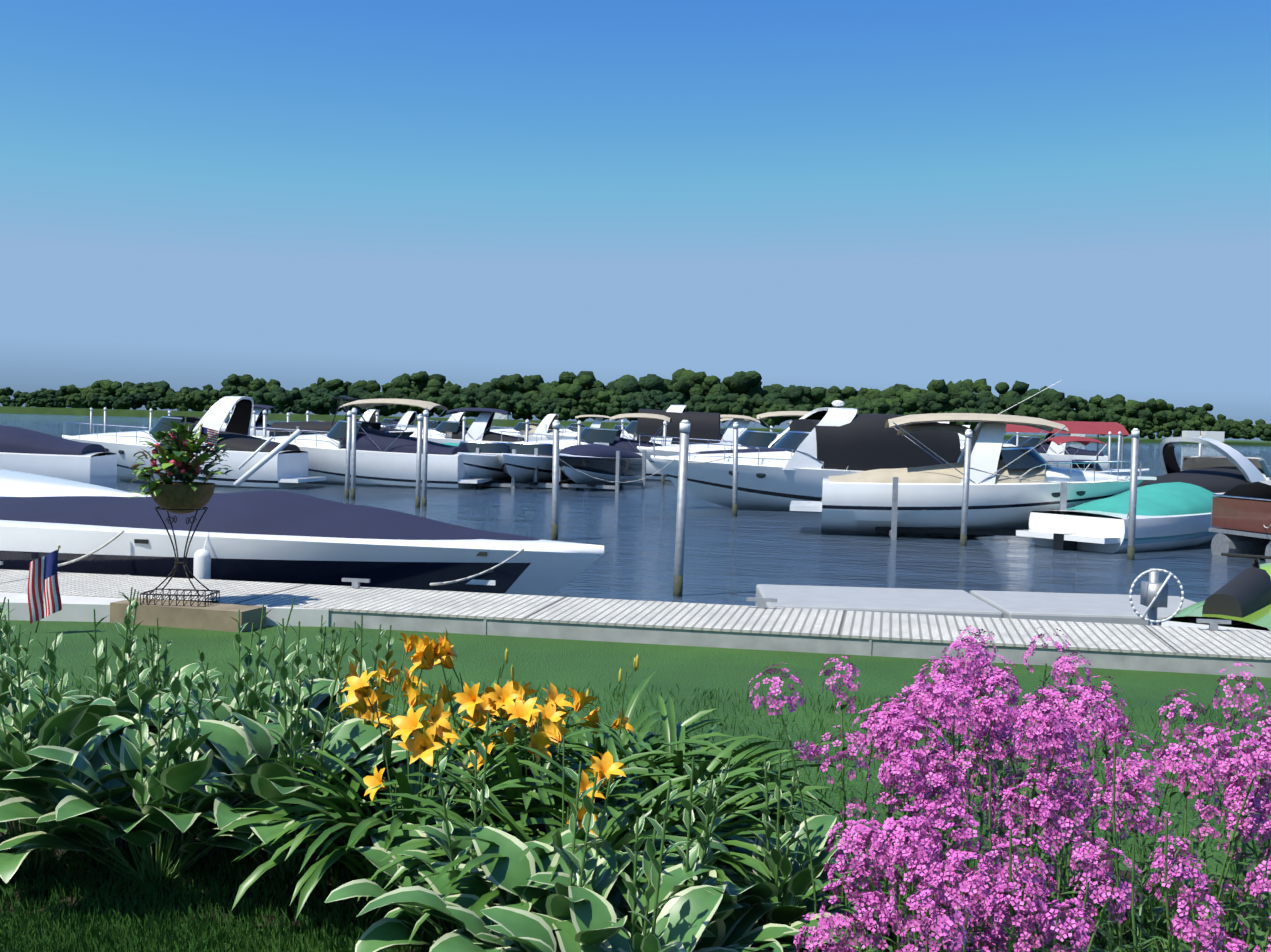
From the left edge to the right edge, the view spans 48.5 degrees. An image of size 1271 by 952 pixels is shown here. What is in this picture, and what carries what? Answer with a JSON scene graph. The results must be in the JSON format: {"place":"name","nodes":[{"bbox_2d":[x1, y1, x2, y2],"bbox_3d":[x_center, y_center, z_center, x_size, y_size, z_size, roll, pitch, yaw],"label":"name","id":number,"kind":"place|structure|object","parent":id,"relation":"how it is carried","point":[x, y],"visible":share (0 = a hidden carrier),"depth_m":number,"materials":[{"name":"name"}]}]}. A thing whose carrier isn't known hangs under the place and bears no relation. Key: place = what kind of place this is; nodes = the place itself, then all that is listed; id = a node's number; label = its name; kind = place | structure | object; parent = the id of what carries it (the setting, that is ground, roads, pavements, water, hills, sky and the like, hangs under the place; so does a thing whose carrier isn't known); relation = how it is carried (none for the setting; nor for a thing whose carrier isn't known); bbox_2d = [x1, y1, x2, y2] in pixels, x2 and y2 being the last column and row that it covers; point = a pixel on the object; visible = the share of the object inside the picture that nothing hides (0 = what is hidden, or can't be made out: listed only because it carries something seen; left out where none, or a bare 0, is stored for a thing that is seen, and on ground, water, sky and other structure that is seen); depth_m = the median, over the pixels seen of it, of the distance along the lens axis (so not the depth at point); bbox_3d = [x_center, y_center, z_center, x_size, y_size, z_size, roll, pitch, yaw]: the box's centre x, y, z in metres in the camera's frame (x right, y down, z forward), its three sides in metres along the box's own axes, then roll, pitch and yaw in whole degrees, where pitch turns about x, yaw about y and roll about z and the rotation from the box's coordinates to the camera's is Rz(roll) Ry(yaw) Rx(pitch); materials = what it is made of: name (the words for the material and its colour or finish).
{"place":"outdoors","nodes":[
{"label":"outdoors","id":0,"kind":"place"},
{"bbox_2d":[110,598,265,631],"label":"base block","id":1,"kind":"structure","parent":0,"point":[214,616],"depth_m":11.12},
{"bbox_2d":[140,482,219,606],"bbox_3d":[-3.649,0.544,11.339,0.576,0.973,0.520,2,2,10],"label":"plant stand","id":2,"kind":"object","parent":1,"relation":"on","point":[184,498],"visible":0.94,"depth_m":11.21,"materials":[{"name":"black metal"}]},
{"bbox_2d":[194,424,218,470],"bbox_3d":[-3.437,-0.202,11.288,0.199,0.433,0.029,1,2,-2],"label":"small planter flag","id":3,"kind":"object","parent":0,"point":[211,433],"visible":0.85,"depth_m":11.28,"materials":[{"name":"fabric"}]},
{"bbox_2d":[0,620,1270,951],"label":"lawn ground","id":4,"kind":"structure","parent":0,"point":[688,672],"depth_m":9.38,"materials":[{"name":"green plant"}]},
{"bbox_2d":[28,545,61,632],"bbox_3d":[-4.443,0.854,10.619,0.234,0.674,0.090,2,2,10],"label":"flag","id":5,"kind":"object","parent":4,"relation":"on","point":[44,599],"visible":1,"depth_m":10.61,"materials":[{"name":"fabric"}]},
{"bbox_2d":[0,592,329,626],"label":"dock","id":6,"kind":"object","parent":4,"relation":"on","point":[78,608],"depth_m":11.34,"materials":[{"name":"grey concrete"}]},
{"bbox_2d":[128,416,233,498],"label":"planter foliage plants","id":7,"kind":"object","parent":6,"relation":"on","point":[176,458],"visible":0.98,"depth_m":11.20,"materials":[{"name":"green plant"}]},
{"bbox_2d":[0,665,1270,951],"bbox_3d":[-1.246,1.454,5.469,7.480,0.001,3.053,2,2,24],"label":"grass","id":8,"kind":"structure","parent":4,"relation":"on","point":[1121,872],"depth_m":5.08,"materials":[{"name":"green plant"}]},
{"bbox_2d":[0,587,877,951],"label":"hosta plants","id":9,"kind":"object","parent":8,"relation":"on","point":[160,757],"visible":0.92,"depth_m":4.73,"materials":[{"name":"green plant"}]},
{"bbox_2d":[213,628,867,950],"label":"daylily plants","id":10,"kind":"object","parent":8,"relation":"on","point":[531,783],"visible":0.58,"depth_m":4.86,"materials":[{"name":"green plant"}]},
{"bbox_2d":[747,626,1270,951],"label":"phlox flowers","id":11,"kind":"object","parent":8,"relation":"on","point":[934,864],"visible":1,"depth_m":3.84,"materials":[{"name":"pink plant"}]},
{"bbox_2d":[0,413,1270,605],"bbox_3d":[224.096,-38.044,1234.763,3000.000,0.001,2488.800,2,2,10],"label":"lake water","id":12,"kind":"structure","parent":0,"point":[729,559],"depth_m":29.26,"materials":[{"name":"blue liquid"}]},
{"bbox_2d":[0,425,116,488],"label":"cruiser boat","id":13,"kind":"object","parent":12,"relation":"on","point":[30,451],"visible":0.62,"depth_m":36.86,"materials":[{"name":"white plastic"}]},
{"bbox_2d":[0,469,151,496],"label":"boat","id":14,"kind":"object","parent":12,"relation":"on","point":[17,484],"visible":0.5,"depth_m":18.93,"materials":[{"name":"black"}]},
{"bbox_2d":[62,396,325,488],"bbox_3d":[-15.245,-0.990,47.817,9.101,3.507,2.783,2,2,9],"label":"cruiser boat","id":15,"kind":"object","parent":12,"relation":"on","point":[287,466],"visible":0.62,"depth_m":46.81,"materials":[{"name":"white plastic"}]},
{"bbox_2d":[220,404,278,435],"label":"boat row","id":16,"kind":"object","parent":12,"relation":"in","point":[258,409],"visible":0.08,"depth_m":103.79,"materials":[{"name":"white plastic"}]},
{"bbox_2d":[0,490,603,595],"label":"boat","id":17,"kind":"object","parent":12,"relation":"in","point":[276,536],"visible":0.58,"depth_m":13.75,"materials":[{"name":"fabric"}]},
{"bbox_2d":[310,409,377,421],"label":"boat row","id":18,"kind":"object","parent":12,"relation":"in","point":[368,416],"visible":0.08,"depth_m":116.06,"materials":[{"name":"white plastic"}]},
{"bbox_2d":[251,398,492,488],"bbox_3d":[-9.896,-1.001,50.575,9.299,3.602,2.849,2,2,7],"label":"cruiser boat","id":19,"kind":"object","parent":12,"relation":"on","point":[385,459],"visible":0.69,"depth_m":49.27,"materials":[{"name":"white plastic"}]},
{"bbox_2d":[381,411,416,428],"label":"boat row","id":20,"kind":"object","parent":12,"relation":"in","point":[408,417],"visible":0.15,"depth_m":131.59,"materials":[{"name":"white plastic"}]},
{"bbox_2d":[381,412,465,429],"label":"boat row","id":21,"kind":"object","parent":12,"relation":"in","point":[456,417],"visible":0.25,"depth_m":97.37,"materials":[{"name":"white plastic"}]},
{"bbox_2d":[441,443,458,445],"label":"boat","id":22,"kind":"object","parent":12,"relation":"in","point":[454,444],"visible":0.02,"depth_m":63.76,"materials":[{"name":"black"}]},
{"bbox_2d":[384,408,524,442],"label":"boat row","id":23,"kind":"object","parent":12,"relation":"in","point":[478,430],"visible":0.44,"depth_m":80.94,"materials":[{"name":"white plastic"}]},
{"bbox_2d":[456,441,510,479],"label":"runabout boat","id":24,"kind":"object","parent":12,"relation":"on","point":[483,462],"visible":0.42,"depth_m":50.98,"materials":[{"name":"white plastic"}]},
{"bbox_2d":[471,449,518,488],"bbox_3d":[-5.602,-0.050,52.264,3.220,2.000,3.720,2,2,11],"label":"dock","id":25,"kind":"object","parent":12,"relation":"in","point":[493,484],"visible":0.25,"depth_m":50.57,"materials":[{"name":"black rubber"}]},
{"bbox_2d":[469,414,565,440],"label":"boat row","id":26,"kind":"object","parent":12,"relation":"in","point":[542,428],"visible":0.29,"depth_m":109.48,"materials":[{"name":"white plastic"}]},
{"bbox_2d":[476,448,576,488],"bbox_3d":[-3.905,-0.018,52.605,3.220,2.000,3.906,2,2,13],"label":"dock","id":27,"kind":"object","parent":12,"relation":"on","point":[530,484],"visible":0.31,"depth_m":51.00,"materials":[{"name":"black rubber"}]},
{"bbox_2d":[497,442,570,483],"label":"runabout boat","id":28,"kind":"object","parent":12,"relation":"on","point":[522,463],"visible":0.56,"depth_m":51.17,"materials":[{"name":"white plastic"}]},
{"bbox_2d":[559,415,610,431],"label":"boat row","id":29,"kind":"object","parent":12,"relation":"in","point":[597,422],"visible":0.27,"depth_m":126.72,"materials":[{"name":"white plastic"}]},
{"bbox_2d":[499,413,671,480],"bbox_3d":[-1.751,-1.119,62.209,8.619,3.392,2.912,2,2,4],"label":"cruiser boat","id":30,"kind":"object","parent":12,"relation":"on","point":[611,437],"visible":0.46,"depth_m":61.04,"materials":[{"name":"white plastic"}]},
{"bbox_2d":[534,447,645,491],"bbox_3d":[-1.662,0.036,52.061,3.220,2.050,3.968,2,2,17],"label":"dock","id":31,"kind":"object","parent":12,"relation":"in","point":[597,485],"visible":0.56,"depth_m":50.85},
{"bbox_2d":[559,444,641,485],"bbox_3d":[-1.691,-0.304,51.926,2.410,1.738,6.400,2,2,17],"label":"boat","id":32,"kind":"object","parent":31,"relation":"on","point":[596,460],"visible":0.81,"depth_m":50.78,"materials":[{"name":"blue"}]},
{"bbox_2d":[563,425,625,432],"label":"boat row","id":33,"kind":"object","parent":12,"relation":"in","point":[616,427],"visible":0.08,"depth_m":95.28,"materials":[{"name":"white plastic"}]},
{"bbox_2d":[544,405,719,445],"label":"cruiser boat","id":34,"kind":"object","parent":12,"relation":"on","point":[704,425],"visible":0.29,"depth_m":74.68,"materials":[{"name":"white plastic"}]},
{"bbox_2d":[0,561,1270,677],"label":"dock walkway","id":35,"kind":"structure","parent":12,"relation":"on","point":[1213,649],"depth_m":11.20,"materials":[{"name":"wood"}]},
{"bbox_2d":[90,407,1202,596],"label":"mooring posts","id":36,"kind":"object","parent":12,"relation":"in","point":[684,430],"visible":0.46,"depth_m":30.33,"materials":[{"name":"grey metal"}]},
{"bbox_2d":[233,429,301,486],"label":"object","id":37,"kind":"object","parent":36,"relation":"on","point":[267,457],"visible":1,"depth_m":30.36,"materials":[{"name":"white plastic"}]},
{"bbox_2d":[58,455,1270,585],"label":"boat mooring lines","id":38,"kind":"object","parent":12,"relation":"on","point":[431,584],"visible":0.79,"depth_m":13.55,"materials":[{"name":"white fabric"}]},
{"bbox_2d":[637,411,809,475],"bbox_3d":[5.113,-0.817,56.142,10.190,3.602,3.148,2,2,5],"label":"boat","id":39,"kind":"object","parent":12,"relation":"in","point":[756,438],"visible":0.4,"depth_m":55.36,"materials":[{"name":"white plastic"}]},
{"bbox_2d":[720,415,756,442],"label":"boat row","id":40,"kind":"object","parent":12,"relation":"in","point":[727,434],"visible":0.08,"depth_m":82.77,"materials":[{"name":"white plastic"}]},
{"bbox_2d":[720,418,759,435],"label":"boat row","id":41,"kind":"object","parent":12,"relation":"in","point":[744,425],"visible":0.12,"depth_m":112.62,"materials":[{"name":"white plastic"}]},
{"bbox_2d":[651,400,960,510],"bbox_3d":[5.494,-0.359,42.261,10.390,3.849,3.100,1,2,-13],"label":"boat","id":42,"kind":"object","parent":12,"relation":"in","point":[798,459],"visible":0.67,"depth_m":41.06,"materials":[{"name":"black"}]},
{"bbox_2d":[958,425,969,444],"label":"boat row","id":43,"kind":"object","parent":12,"relation":"in","point":[962,438],"visible":0.02,"depth_m":116.61,"materials":[{"name":"white plastic"}]},
{"bbox_2d":[875,477,1066,539],"bbox_3d":[7.872,1.028,32.952,4.526,2.000,3.420,2,2,7],"label":"dock","id":44,"kind":"object","parent":12,"relation":"in","point":[893,530],"visible":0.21,"depth_m":32.07,"materials":[{"name":"plastic"}]},
{"bbox_2d":[790,380,1156,536],"bbox_3d":[7.815,-0.377,32.911,8.280,3.867,2.600,2,2,7],"label":"motorboat","id":45,"kind":"object","parent":12,"relation":"in","point":[930,496],"visible":0.9,"depth_m":31.97,"materials":[{"name":"white plastic"}]},
{"bbox_2d":[755,584,1245,628],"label":"floating dock sections","id":46,"kind":"object","parent":12,"relation":"on","point":[1098,608],"visible":0.44,"depth_m":16.48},
{"bbox_2d":[960,432,1107,468],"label":"cruiser boat","id":47,"kind":"object","parent":12,"relation":"on","point":[1055,451],"visible":0.21,"depth_m":85.99,"materials":[{"name":"white plastic"}]},
{"bbox_2d":[1002,421,1129,468],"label":"boat","id":48,"kind":"object","parent":12,"relation":"in","point":[1083,427],"visible":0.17,"depth_m":78.11,"materials":[{"name":"fabric"}]},
{"bbox_2d":[1038,436,1148,475],"bbox_3d":[19.774,-0.347,62.047,6.000,2.786,2.310,1,2,-9],"label":"boat","id":49,"kind":"object","parent":12,"relation":"in","point":[1061,440],"visible":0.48,"depth_m":61.42,"materials":[{"name":"clear plastic"}]},
{"bbox_2d":[1016,482,1220,552],"bbox_3d":[12.084,1.075,32.409,8.000,1.868,2.503,0,3,-39],"label":"boat","id":50,"kind":"object","parent":12,"relation":"in","point":[1173,515],"visible":0.62,"depth_m":30.63,"materials":[{"name":"white plastic"}]},
{"bbox_2d":[1129,568,1183,625],"bbox_3d":[4.892,1.725,13.428,0.514,1.717,0.250,2,2,1],"label":"boat-lift hand wheel","id":51,"kind":"object","parent":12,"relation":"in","point":[1154,594],"visible":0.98,"depth_m":13.31,"materials":[{"name":"silver metal"}]},
{"bbox_2d":[1137,437,1270,493],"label":"boat","id":52,"kind":"object","parent":12,"relation":"on","point":[1231,468],"visible":0.35,"depth_m":38.05,"materials":[{"name":"white"}]},
{"bbox_2d":[1159,553,1270,630],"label":"jet ski","id":53,"kind":"object","parent":12,"relation":"in","point":[1243,597],"visible":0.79,"depth_m":14.88,"materials":[{"name":"black"}]},
{"bbox_2d":[1208,480,1270,562],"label":"pontoon boat","id":54,"kind":"object","parent":12,"relation":"on","point":[1240,515],"visible":0.92,"depth_m":29.36,"materials":[{"name":"brown wood"}]},
{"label":"wakeboat on the boat lift","id":55,"kind":"object","parent":12,"relation":"on","visible":0},
{"bbox_2d":[269,396,413,436],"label":"boat","id":56,"kind":"object","parent":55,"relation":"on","point":[317,426],"visible":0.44,"depth_m":66.27,"materials":[{"name":"black"}]},
{"bbox_2d":[0,406,1270,445],"bbox_3d":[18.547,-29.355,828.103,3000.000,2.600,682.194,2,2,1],"label":"shore ground","id":57,"kind":"structure","parent":0,"point":[123,412],"depth_m":512.27,"materials":[{"name":"green plant"}]},
{"bbox_2d":[0,368,1270,441],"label":"trees","id":58,"kind":"object","parent":57,"relation":"on","point":[568,396],"visible":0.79,"depth_m":571.11,"materials":[{"name":"green plant"}]},
{"bbox_2d":[493,413,1224,441],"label":"shore houses","id":59,"kind":"structure","parent":57,"relation":"on","point":[1217,435],"depth_m":528.63,"materials":[{"name":"white plastic"}]},
{"bbox_2d":[0,0,1270,440],"label":"sky","id":60,"kind":"structure","parent":0,"point":[880,195],"materials":[{"name":"blue"}]}
]}

